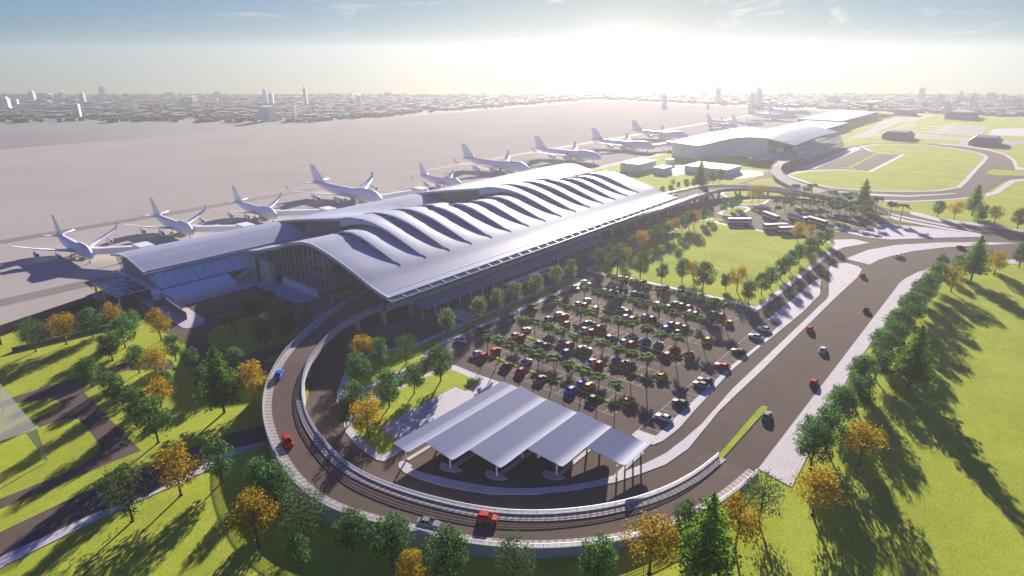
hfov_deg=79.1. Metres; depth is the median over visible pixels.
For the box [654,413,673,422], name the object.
parked car
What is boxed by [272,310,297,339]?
broadleaf tree
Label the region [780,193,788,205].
palm tree
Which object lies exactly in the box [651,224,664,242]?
broadleaf tree
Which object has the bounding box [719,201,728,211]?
broadleaf tree
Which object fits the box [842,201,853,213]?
palm tree
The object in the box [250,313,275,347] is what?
broadleaf tree
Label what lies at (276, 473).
broadleaf tree
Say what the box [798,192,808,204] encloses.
palm tree
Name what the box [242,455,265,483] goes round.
broadleaf tree
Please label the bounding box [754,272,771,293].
broadleaf tree
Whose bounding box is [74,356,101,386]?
broadleaf tree
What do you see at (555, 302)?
palm tree
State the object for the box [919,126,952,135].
parking lines
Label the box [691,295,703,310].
palm tree
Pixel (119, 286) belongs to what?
glass canopy
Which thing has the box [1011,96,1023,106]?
tower block
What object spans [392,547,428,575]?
golden tree
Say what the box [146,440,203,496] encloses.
golden tree
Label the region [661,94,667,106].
tower block
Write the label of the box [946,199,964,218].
golden tree
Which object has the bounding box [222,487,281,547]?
golden tree
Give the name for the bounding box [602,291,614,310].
palm tree
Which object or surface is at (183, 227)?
airliner
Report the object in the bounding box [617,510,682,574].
golden tree
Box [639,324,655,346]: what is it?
palm tree
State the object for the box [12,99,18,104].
tower block
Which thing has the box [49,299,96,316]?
hedge
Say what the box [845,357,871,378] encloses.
broadleaf tree
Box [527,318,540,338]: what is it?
palm tree
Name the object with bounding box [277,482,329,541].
airy tree
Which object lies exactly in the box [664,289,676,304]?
palm tree
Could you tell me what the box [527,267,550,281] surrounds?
coach
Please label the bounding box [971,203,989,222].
broadleaf tree
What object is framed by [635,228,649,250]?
golden tree
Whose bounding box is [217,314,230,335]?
palm tree
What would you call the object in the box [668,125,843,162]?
second terminal
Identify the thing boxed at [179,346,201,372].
broadleaf tree
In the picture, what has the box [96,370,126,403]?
broadleaf tree
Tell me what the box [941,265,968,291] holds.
golden tree
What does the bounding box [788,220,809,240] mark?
golden tree
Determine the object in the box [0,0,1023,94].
sky
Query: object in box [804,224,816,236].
golden tree
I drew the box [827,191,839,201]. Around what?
palm tree
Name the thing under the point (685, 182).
broadleaf tree
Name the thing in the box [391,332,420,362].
airy tree
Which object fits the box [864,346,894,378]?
broadleaf tree
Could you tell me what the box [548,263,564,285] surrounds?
kerb tree
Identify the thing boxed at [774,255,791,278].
broadleaf tree
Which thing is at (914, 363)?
conifer tree
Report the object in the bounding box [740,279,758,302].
broadleaf tree
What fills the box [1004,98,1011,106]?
tower block
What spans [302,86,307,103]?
tower block
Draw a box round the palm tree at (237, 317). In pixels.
[227,314,242,334]
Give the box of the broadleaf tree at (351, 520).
[331,506,369,550]
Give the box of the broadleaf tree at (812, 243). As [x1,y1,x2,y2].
[803,236,819,256]
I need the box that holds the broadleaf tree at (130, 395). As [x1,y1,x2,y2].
[116,385,147,416]
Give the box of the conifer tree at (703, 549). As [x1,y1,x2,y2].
[671,491,744,575]
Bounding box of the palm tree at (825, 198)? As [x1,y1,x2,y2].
[822,196,832,207]
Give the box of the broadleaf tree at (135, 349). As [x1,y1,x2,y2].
[122,344,147,372]
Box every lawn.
[0,110,1023,575]
[207,316,300,353]
[264,355,279,362]
[305,382,308,401]
[349,279,579,386]
[353,370,480,454]
[488,354,626,407]
[526,335,659,382]
[556,319,687,359]
[588,305,712,340]
[592,220,834,306]
[626,295,733,323]
[710,218,725,220]
[719,406,767,457]
[722,207,746,215]
[724,191,802,197]
[742,199,767,203]
[745,179,787,187]
[755,209,808,232]
[770,206,840,232]
[786,203,860,228]
[788,144,983,190]
[841,153,880,168]
[868,211,914,223]
[875,121,911,132]
[905,124,926,130]
[987,170,1023,175]
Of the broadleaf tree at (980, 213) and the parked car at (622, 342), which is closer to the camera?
the parked car at (622, 342)
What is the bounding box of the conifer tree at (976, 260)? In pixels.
[956,235,992,280]
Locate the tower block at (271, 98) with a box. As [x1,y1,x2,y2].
[268,92,274,105]
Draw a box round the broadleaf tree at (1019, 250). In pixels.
[1009,241,1023,267]
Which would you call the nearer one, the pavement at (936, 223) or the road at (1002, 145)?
the pavement at (936, 223)
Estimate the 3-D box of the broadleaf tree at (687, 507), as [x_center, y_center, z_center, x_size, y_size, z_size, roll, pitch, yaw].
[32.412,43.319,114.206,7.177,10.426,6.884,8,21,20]
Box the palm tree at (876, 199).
[870,196,884,213]
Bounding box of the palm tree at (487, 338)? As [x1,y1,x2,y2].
[480,334,493,352]
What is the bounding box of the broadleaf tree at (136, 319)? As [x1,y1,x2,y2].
[119,308,142,330]
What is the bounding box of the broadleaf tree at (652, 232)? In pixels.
[644,229,656,245]
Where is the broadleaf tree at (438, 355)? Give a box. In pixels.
[425,342,453,380]
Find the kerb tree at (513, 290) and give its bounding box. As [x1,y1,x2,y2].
[506,280,523,303]
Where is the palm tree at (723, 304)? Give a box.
[717,301,731,319]
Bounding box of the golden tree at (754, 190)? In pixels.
[746,186,759,199]
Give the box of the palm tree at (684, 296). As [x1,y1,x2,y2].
[678,293,690,309]
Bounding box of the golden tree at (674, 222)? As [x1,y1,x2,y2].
[666,217,682,237]
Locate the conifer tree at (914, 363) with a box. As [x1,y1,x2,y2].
[888,325,939,388]
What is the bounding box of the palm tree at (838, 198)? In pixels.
[834,196,843,211]
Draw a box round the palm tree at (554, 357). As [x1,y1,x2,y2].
[543,354,562,379]
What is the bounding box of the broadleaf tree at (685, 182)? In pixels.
[683,179,689,188]
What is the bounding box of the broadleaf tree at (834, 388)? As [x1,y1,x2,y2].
[825,383,852,414]
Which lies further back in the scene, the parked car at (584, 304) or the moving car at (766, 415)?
the parked car at (584, 304)
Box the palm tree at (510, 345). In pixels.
[501,341,517,362]
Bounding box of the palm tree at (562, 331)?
[552,327,569,347]
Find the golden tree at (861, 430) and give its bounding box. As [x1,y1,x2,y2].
[841,418,891,465]
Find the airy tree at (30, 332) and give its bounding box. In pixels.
[11,313,49,351]
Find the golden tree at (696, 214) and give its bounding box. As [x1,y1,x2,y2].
[688,209,702,228]
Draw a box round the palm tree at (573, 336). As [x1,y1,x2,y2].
[567,333,579,351]
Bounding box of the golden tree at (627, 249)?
[623,247,631,259]
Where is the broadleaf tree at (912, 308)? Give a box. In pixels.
[898,301,922,331]
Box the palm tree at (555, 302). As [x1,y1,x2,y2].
[550,299,561,318]
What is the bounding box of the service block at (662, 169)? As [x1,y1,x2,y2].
[653,165,672,173]
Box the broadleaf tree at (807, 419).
[796,413,822,448]
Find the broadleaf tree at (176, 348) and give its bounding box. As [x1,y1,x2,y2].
[159,333,184,360]
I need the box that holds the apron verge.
[0,287,103,323]
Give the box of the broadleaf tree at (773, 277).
[764,265,781,288]
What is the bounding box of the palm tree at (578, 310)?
[572,307,587,326]
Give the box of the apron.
[0,101,831,306]
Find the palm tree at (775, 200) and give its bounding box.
[772,198,780,211]
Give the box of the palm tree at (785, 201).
[781,198,790,212]
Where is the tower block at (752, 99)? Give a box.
[749,92,755,106]
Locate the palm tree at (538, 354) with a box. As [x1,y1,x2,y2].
[528,348,547,373]
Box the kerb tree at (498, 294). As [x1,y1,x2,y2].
[490,287,506,311]
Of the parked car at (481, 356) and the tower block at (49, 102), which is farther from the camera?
the tower block at (49, 102)
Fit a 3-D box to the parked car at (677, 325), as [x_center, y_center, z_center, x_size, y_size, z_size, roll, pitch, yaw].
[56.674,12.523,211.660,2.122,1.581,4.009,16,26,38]
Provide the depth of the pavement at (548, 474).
135.53 m
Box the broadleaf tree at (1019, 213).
[1009,207,1023,228]
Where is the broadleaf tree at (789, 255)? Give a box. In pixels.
[784,249,799,270]
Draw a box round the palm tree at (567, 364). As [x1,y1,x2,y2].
[559,360,576,384]
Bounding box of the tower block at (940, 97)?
[936,93,944,102]
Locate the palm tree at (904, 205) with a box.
[897,203,910,221]
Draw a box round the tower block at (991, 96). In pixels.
[987,92,995,100]
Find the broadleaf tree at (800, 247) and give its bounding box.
[794,242,809,262]
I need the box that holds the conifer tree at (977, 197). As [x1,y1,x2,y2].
[963,184,985,215]
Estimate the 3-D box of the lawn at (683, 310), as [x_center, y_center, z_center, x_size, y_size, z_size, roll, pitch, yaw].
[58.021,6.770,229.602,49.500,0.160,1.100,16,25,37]
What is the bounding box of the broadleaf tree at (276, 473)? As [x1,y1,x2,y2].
[249,458,295,515]
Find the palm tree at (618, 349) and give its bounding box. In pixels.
[611,345,626,366]
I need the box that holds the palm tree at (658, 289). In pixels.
[651,286,663,300]
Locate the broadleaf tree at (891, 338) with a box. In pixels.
[872,330,903,359]
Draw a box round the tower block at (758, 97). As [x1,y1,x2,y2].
[755,88,762,106]
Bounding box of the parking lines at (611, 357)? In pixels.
[445,284,772,431]
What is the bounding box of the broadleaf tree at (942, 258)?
[933,253,951,270]
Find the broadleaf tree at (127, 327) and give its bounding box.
[103,314,137,347]
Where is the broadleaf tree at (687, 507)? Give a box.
[669,497,702,542]
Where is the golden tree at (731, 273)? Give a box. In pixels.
[727,265,751,290]
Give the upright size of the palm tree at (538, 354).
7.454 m
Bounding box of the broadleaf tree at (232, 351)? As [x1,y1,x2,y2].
[224,346,246,372]
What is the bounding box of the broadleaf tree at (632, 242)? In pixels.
[626,235,637,251]
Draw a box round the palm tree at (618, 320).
[611,315,626,337]
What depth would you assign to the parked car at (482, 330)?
207.01 m
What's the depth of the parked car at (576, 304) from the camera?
228.99 m
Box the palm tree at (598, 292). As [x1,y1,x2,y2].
[590,289,604,305]
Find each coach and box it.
[502,276,527,290]
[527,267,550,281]
[727,218,752,224]
[761,211,780,220]
[762,223,788,230]
[777,226,802,233]
[787,212,808,222]
[806,216,828,226]
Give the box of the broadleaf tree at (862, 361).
[847,353,880,387]
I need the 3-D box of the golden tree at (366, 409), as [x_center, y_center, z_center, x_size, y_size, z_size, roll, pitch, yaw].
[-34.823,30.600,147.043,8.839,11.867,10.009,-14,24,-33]
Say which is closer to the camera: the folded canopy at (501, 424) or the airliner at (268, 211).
the folded canopy at (501, 424)
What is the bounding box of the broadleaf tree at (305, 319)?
[296,305,312,327]
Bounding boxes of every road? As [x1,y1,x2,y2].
[0,150,671,306]
[0,359,176,508]
[0,425,267,556]
[23,192,1023,512]
[347,191,698,324]
[738,171,772,183]
[781,143,1023,200]
[846,114,1023,144]
[927,124,987,135]
[954,138,1014,148]
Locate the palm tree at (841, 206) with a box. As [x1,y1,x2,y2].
[835,204,846,219]
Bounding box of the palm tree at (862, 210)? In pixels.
[855,208,867,221]
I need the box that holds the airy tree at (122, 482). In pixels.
[93,461,153,523]
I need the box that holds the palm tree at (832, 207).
[827,205,837,218]
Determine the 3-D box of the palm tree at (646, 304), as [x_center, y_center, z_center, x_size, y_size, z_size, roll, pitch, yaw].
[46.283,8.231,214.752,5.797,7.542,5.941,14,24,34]
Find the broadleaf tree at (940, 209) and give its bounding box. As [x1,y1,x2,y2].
[932,200,947,215]
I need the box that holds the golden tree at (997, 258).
[986,250,1010,274]
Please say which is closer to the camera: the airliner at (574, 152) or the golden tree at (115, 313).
the golden tree at (115, 313)
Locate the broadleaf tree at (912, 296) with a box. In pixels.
[901,291,932,318]
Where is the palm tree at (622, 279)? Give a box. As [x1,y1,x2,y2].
[615,276,627,291]
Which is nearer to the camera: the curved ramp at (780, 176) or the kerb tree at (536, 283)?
the kerb tree at (536, 283)
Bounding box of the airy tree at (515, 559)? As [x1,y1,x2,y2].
[489,527,539,575]
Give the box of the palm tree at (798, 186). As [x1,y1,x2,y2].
[790,184,800,190]
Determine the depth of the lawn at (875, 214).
358.74 m
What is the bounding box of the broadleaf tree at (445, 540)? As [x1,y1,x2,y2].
[419,522,470,575]
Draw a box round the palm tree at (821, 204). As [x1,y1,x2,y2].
[816,203,825,215]
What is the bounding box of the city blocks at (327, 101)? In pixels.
[0,92,1023,117]
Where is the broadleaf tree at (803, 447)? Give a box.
[792,420,839,469]
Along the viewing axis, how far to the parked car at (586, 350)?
192.08 m
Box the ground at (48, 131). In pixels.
[0,95,1020,149]
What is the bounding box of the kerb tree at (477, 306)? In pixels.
[469,295,488,319]
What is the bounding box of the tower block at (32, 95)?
[28,91,36,99]
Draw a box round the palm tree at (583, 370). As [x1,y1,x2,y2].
[572,364,592,390]
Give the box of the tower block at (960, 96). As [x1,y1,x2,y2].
[958,90,963,100]
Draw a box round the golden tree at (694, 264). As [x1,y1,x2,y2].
[685,259,698,275]
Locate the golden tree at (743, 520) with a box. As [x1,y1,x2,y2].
[717,490,766,552]
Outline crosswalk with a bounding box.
[453,255,606,320]
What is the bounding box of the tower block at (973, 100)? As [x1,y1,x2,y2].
[969,93,977,107]
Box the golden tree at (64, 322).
[44,311,80,344]
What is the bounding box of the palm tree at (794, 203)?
[789,201,798,212]
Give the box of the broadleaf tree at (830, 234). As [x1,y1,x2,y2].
[823,227,834,243]
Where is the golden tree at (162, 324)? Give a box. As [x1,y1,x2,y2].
[142,307,173,340]
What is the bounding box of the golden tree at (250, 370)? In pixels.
[234,358,269,400]
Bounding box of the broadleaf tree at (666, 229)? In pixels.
[661,223,670,238]
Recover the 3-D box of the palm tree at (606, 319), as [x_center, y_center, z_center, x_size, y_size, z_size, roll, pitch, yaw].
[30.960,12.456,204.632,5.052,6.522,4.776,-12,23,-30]
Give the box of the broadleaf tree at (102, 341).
[94,329,122,360]
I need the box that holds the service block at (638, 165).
[620,158,656,172]
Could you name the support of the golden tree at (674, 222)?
on the lawn at (722, 248)
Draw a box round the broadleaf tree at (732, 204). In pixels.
[729,198,735,207]
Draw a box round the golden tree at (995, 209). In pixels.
[989,204,1007,223]
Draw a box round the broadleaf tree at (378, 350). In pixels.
[369,336,388,365]
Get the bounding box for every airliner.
[6,214,116,262]
[117,197,205,238]
[207,185,281,221]
[285,164,382,202]
[410,163,461,187]
[453,143,530,172]
[531,135,600,162]
[591,128,654,151]
[631,120,688,138]
[706,113,735,123]
[707,116,737,127]
[730,115,763,127]
[746,106,795,120]
[766,103,811,116]
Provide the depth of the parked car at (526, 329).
206.93 m
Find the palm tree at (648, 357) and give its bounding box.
[636,352,657,376]
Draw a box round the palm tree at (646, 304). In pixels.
[639,300,654,321]
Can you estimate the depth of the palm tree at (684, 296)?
223.41 m
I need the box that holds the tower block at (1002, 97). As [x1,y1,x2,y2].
[999,94,1004,101]
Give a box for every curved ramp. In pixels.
[262,288,757,558]
[658,184,887,214]
[771,160,828,193]
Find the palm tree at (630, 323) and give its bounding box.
[624,320,640,337]
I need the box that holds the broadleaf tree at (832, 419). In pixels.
[814,403,850,449]
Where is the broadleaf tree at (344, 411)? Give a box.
[334,398,353,426]
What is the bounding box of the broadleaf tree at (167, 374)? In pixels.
[157,370,174,393]
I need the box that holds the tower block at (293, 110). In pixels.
[290,105,296,117]
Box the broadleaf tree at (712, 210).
[705,205,714,216]
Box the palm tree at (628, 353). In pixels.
[624,349,639,371]
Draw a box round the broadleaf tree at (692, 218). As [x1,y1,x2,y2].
[683,210,695,228]
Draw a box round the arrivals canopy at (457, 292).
[409,237,602,318]
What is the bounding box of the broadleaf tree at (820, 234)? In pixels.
[814,231,826,247]
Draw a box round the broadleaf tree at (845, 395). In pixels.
[821,386,860,426]
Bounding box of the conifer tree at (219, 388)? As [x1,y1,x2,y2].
[192,345,243,412]
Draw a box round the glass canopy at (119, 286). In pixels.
[92,275,149,306]
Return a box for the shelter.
[857,100,884,110]
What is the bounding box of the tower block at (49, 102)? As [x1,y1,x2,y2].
[47,100,53,106]
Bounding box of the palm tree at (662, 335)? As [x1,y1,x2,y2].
[652,330,668,350]
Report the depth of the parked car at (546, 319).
215.76 m
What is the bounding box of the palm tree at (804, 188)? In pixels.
[800,186,812,200]
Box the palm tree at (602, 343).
[592,339,611,360]
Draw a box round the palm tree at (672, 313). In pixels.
[667,308,682,328]
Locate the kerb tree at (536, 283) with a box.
[527,272,544,294]
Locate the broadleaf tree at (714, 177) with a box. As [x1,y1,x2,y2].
[708,171,717,181]
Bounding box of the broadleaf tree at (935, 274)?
[919,271,940,290]
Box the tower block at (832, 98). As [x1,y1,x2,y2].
[826,95,840,102]
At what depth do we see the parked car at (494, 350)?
192.05 m
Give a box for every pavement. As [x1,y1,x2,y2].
[0,441,266,568]
[133,274,317,328]
[293,295,351,326]
[337,278,585,402]
[344,365,499,460]
[374,217,675,334]
[399,263,861,494]
[407,445,430,460]
[439,462,461,472]
[451,452,474,467]
[485,470,507,480]
[498,450,532,475]
[542,470,564,479]
[558,449,590,474]
[587,218,832,308]
[613,452,643,476]
[632,279,820,444]
[656,163,692,175]
[718,206,750,216]
[720,192,807,197]
[731,170,763,178]
[738,199,769,204]
[749,239,867,311]
[758,271,929,486]
[786,144,987,191]
[800,147,859,168]
[827,224,980,239]
[838,191,954,196]
[846,242,1013,264]
[850,194,983,201]
[873,121,912,132]
[883,215,979,233]
[888,213,983,232]
[909,212,1023,231]
[941,144,1023,169]
[985,179,1023,196]
[987,128,1023,136]
[1009,260,1023,263]
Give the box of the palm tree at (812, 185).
[807,183,817,199]
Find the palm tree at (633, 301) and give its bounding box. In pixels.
[626,298,641,315]
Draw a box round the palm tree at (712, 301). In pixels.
[705,298,717,314]
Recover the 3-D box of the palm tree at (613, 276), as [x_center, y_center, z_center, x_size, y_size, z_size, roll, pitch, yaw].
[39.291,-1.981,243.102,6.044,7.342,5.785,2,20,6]
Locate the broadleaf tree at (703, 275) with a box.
[691,259,718,291]
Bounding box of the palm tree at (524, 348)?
[517,343,533,366]
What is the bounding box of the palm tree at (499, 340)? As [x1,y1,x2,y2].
[492,335,507,358]
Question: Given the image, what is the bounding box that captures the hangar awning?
[780,120,845,129]
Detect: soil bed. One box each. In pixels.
[422,341,439,350]
[459,325,475,334]
[498,309,511,316]
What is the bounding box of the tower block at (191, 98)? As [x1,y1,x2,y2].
[183,96,197,101]
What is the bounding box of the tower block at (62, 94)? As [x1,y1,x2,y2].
[59,90,65,99]
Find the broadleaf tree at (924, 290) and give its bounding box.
[907,284,931,307]
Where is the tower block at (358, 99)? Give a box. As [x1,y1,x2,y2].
[356,94,361,105]
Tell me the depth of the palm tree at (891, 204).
355.59 m
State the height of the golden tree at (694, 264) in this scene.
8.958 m
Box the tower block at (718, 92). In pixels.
[715,87,720,100]
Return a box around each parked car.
[454,336,467,343]
[469,350,482,358]
[475,326,488,333]
[476,352,488,360]
[490,347,501,354]
[499,316,511,322]
[499,362,512,370]
[504,314,516,320]
[508,332,519,339]
[514,334,525,341]
[514,367,526,375]
[519,327,531,333]
[519,358,532,365]
[526,304,537,309]
[532,340,543,347]
[532,374,546,383]
[538,342,549,349]
[542,316,552,322]
[543,335,554,340]
[547,294,558,299]
[553,311,563,317]
[556,339,568,345]
[559,313,568,318]
[560,321,570,327]
[560,348,570,356]
[563,385,576,395]
[564,341,574,347]
[569,285,578,290]
[573,301,581,307]
[576,345,586,351]
[576,379,588,386]
[578,327,588,333]
[579,302,587,307]
[580,280,591,284]
[581,347,592,354]
[582,298,591,302]
[582,320,592,325]
[583,382,595,389]
[584,358,596,366]
[584,394,598,404]
[585,328,594,335]
[587,322,598,327]
[592,360,603,368]
[595,324,604,330]
[603,334,613,340]
[611,357,622,363]
[616,307,625,312]
[617,339,627,345]
[618,359,628,366]
[623,308,631,313]
[623,396,635,404]
[624,340,634,348]
[624,361,635,368]
[626,333,636,339]
[627,316,635,321]
[635,292,644,296]
[640,313,650,319]
[641,337,651,343]
[647,316,656,321]
[653,341,663,347]
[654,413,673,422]
[656,371,667,379]
[660,325,668,331]
[660,351,670,359]
[662,285,669,290]
[667,321,675,326]
[669,346,679,352]
[670,301,679,306]
[671,398,689,407]
[672,329,681,334]
[673,322,682,328]
[677,302,685,307]
[680,324,689,330]
[684,350,694,357]
[685,304,692,309]
[692,381,709,388]
[697,377,714,384]
[701,336,710,344]
[709,310,717,316]
[714,362,730,369]
[717,312,725,317]
[724,319,733,326]
[730,348,746,354]
[748,333,763,339]
[756,326,771,332]
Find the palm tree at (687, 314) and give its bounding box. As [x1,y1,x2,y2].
[680,311,695,332]
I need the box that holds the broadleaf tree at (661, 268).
[655,262,667,280]
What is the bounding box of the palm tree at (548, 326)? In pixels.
[541,322,555,342]
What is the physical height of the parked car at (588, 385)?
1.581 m
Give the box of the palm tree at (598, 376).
[588,372,607,395]
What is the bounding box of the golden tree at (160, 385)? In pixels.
[141,374,176,409]
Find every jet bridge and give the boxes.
[90,241,154,257]
[191,222,254,232]
[274,206,336,216]
[379,186,429,198]
[652,141,672,149]
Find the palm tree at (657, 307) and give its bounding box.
[651,304,668,324]
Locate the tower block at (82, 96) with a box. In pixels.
[79,92,86,101]
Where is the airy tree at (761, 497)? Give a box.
[738,468,788,521]
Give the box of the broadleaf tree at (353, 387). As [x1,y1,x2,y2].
[335,379,369,418]
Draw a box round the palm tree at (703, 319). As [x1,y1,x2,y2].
[695,315,710,336]
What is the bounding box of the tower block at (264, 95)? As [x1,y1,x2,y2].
[261,87,267,104]
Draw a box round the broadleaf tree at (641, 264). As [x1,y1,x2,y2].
[631,251,650,276]
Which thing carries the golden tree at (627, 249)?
on the lawn at (722, 248)
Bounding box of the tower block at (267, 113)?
[259,106,276,121]
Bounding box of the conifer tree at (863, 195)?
[855,178,873,203]
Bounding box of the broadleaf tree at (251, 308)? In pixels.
[241,295,262,319]
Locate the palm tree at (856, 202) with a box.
[850,200,860,213]
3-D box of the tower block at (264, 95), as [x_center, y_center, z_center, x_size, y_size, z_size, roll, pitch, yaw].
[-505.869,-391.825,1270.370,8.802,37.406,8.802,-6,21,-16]
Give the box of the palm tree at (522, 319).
[515,316,528,333]
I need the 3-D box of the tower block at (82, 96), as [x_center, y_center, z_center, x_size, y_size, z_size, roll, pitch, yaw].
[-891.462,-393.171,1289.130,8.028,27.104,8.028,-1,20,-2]
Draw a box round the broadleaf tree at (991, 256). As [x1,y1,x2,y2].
[984,250,998,266]
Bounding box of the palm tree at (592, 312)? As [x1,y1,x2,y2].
[583,308,598,327]
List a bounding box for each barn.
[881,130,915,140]
[894,109,917,115]
[944,110,979,119]
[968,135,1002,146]
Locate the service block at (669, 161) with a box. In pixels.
[665,158,673,165]
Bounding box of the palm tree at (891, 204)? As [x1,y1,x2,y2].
[886,201,899,217]
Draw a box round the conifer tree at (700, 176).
[691,160,707,184]
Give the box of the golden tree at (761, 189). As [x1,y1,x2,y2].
[751,185,766,200]
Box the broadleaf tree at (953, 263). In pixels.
[950,254,966,269]
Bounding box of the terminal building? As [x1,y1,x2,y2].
[110,163,679,309]
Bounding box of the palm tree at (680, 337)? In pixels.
[669,334,686,355]
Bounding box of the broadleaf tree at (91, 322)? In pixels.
[75,306,103,337]
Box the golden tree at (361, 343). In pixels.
[348,332,373,361]
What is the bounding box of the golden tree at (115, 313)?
[98,301,122,327]
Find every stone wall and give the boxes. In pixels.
[0,295,92,334]
[11,322,133,351]
[153,299,163,306]
[162,296,186,318]
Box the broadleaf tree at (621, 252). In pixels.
[605,244,629,273]
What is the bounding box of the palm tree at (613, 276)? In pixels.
[606,273,618,288]
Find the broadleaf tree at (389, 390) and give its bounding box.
[371,366,404,406]
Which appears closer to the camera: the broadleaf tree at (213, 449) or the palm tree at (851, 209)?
the broadleaf tree at (213, 449)
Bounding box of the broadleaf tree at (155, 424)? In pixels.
[130,395,173,443]
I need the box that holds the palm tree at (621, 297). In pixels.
[613,294,627,313]
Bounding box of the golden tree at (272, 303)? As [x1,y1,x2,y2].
[264,297,283,321]
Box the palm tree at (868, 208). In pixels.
[862,206,873,221]
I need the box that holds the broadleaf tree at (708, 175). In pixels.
[705,173,711,181]
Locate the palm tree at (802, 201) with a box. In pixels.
[798,200,808,213]
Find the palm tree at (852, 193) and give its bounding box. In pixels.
[847,192,858,195]
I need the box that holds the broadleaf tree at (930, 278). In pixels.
[913,275,941,297]
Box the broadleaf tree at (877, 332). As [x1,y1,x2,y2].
[867,328,891,349]
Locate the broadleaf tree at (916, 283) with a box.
[909,278,926,292]
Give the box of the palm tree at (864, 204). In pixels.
[860,202,871,216]
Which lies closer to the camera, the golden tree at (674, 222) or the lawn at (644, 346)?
the lawn at (644, 346)
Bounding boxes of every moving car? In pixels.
[273,370,283,378]
[281,434,293,447]
[416,516,441,529]
[476,511,497,523]
[761,410,772,420]
[806,325,813,331]
[809,378,818,386]
[818,346,826,353]
[862,307,869,312]
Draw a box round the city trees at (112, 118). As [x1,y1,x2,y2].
[0,93,1023,122]
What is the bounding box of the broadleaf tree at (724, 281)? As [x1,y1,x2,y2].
[721,273,730,287]
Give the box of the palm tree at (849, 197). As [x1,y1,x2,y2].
[844,195,853,200]
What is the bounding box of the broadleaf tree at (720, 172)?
[716,168,724,179]
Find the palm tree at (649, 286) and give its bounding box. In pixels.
[640,283,653,299]
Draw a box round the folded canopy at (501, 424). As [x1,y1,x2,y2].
[393,381,651,477]
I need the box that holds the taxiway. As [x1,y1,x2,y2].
[0,109,785,243]
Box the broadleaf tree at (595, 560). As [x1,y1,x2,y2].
[575,530,620,575]
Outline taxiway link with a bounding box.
[349,179,404,192]
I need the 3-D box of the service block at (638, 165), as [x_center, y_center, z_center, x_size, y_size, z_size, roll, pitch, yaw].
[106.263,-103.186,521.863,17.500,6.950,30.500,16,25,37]
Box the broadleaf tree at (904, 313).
[882,307,916,337]
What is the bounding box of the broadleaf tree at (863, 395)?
[847,373,878,410]
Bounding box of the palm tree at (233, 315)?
[225,312,235,332]
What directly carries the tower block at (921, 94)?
on the ground at (48, 131)
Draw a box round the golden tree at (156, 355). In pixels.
[133,346,171,378]
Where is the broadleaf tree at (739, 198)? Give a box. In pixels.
[734,192,742,205]
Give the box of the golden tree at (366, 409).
[346,392,387,437]
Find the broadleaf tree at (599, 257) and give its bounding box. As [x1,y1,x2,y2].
[592,247,606,265]
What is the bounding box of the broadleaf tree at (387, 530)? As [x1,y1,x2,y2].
[369,510,415,567]
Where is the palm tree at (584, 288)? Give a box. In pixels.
[578,285,591,301]
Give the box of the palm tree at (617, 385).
[608,380,624,402]
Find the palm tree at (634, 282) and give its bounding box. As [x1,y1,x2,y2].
[628,279,641,296]
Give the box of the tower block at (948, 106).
[942,101,952,114]
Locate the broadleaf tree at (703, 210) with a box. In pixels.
[698,207,708,222]
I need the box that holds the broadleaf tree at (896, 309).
[886,307,904,321]
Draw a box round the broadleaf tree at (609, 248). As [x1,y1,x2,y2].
[604,243,614,256]
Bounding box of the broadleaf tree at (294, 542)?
[281,533,311,568]
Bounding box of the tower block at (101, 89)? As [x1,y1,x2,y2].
[98,86,106,99]
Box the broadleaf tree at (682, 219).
[677,215,689,232]
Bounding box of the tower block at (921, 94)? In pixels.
[918,88,925,98]
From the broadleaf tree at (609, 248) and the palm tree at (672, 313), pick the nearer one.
the palm tree at (672, 313)
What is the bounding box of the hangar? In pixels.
[797,110,877,127]
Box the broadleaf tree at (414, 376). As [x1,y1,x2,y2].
[402,360,425,392]
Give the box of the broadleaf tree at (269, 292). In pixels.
[262,290,275,307]
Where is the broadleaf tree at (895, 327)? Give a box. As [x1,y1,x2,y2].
[879,319,909,347]
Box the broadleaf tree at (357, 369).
[345,350,372,385]
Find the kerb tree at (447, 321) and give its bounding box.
[437,307,455,332]
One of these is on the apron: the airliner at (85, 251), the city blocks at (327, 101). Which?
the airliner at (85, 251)
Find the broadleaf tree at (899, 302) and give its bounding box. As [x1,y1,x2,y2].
[897,292,918,308]
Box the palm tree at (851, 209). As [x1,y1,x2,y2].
[846,207,856,220]
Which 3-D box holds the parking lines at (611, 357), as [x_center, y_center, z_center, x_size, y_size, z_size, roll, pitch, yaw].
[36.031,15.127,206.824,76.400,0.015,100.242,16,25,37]
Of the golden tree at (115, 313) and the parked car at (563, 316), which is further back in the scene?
the parked car at (563, 316)
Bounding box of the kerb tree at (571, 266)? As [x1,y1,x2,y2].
[564,259,577,279]
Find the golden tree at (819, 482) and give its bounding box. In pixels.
[788,463,848,516]
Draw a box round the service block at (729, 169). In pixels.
[684,161,740,175]
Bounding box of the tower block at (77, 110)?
[72,104,81,117]
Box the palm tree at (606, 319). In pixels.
[599,315,612,334]
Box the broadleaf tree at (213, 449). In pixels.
[198,438,235,482]
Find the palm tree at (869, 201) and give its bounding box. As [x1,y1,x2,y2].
[863,199,874,213]
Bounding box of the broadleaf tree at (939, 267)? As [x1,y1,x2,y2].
[928,261,949,285]
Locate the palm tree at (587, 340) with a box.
[580,336,594,356]
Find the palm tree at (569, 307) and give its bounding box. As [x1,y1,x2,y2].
[562,304,573,320]
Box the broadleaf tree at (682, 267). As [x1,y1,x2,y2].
[674,257,691,280]
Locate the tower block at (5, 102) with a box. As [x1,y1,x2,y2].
[0,97,11,108]
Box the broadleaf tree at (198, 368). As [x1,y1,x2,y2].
[190,364,207,388]
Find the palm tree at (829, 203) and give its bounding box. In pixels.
[825,201,834,214]

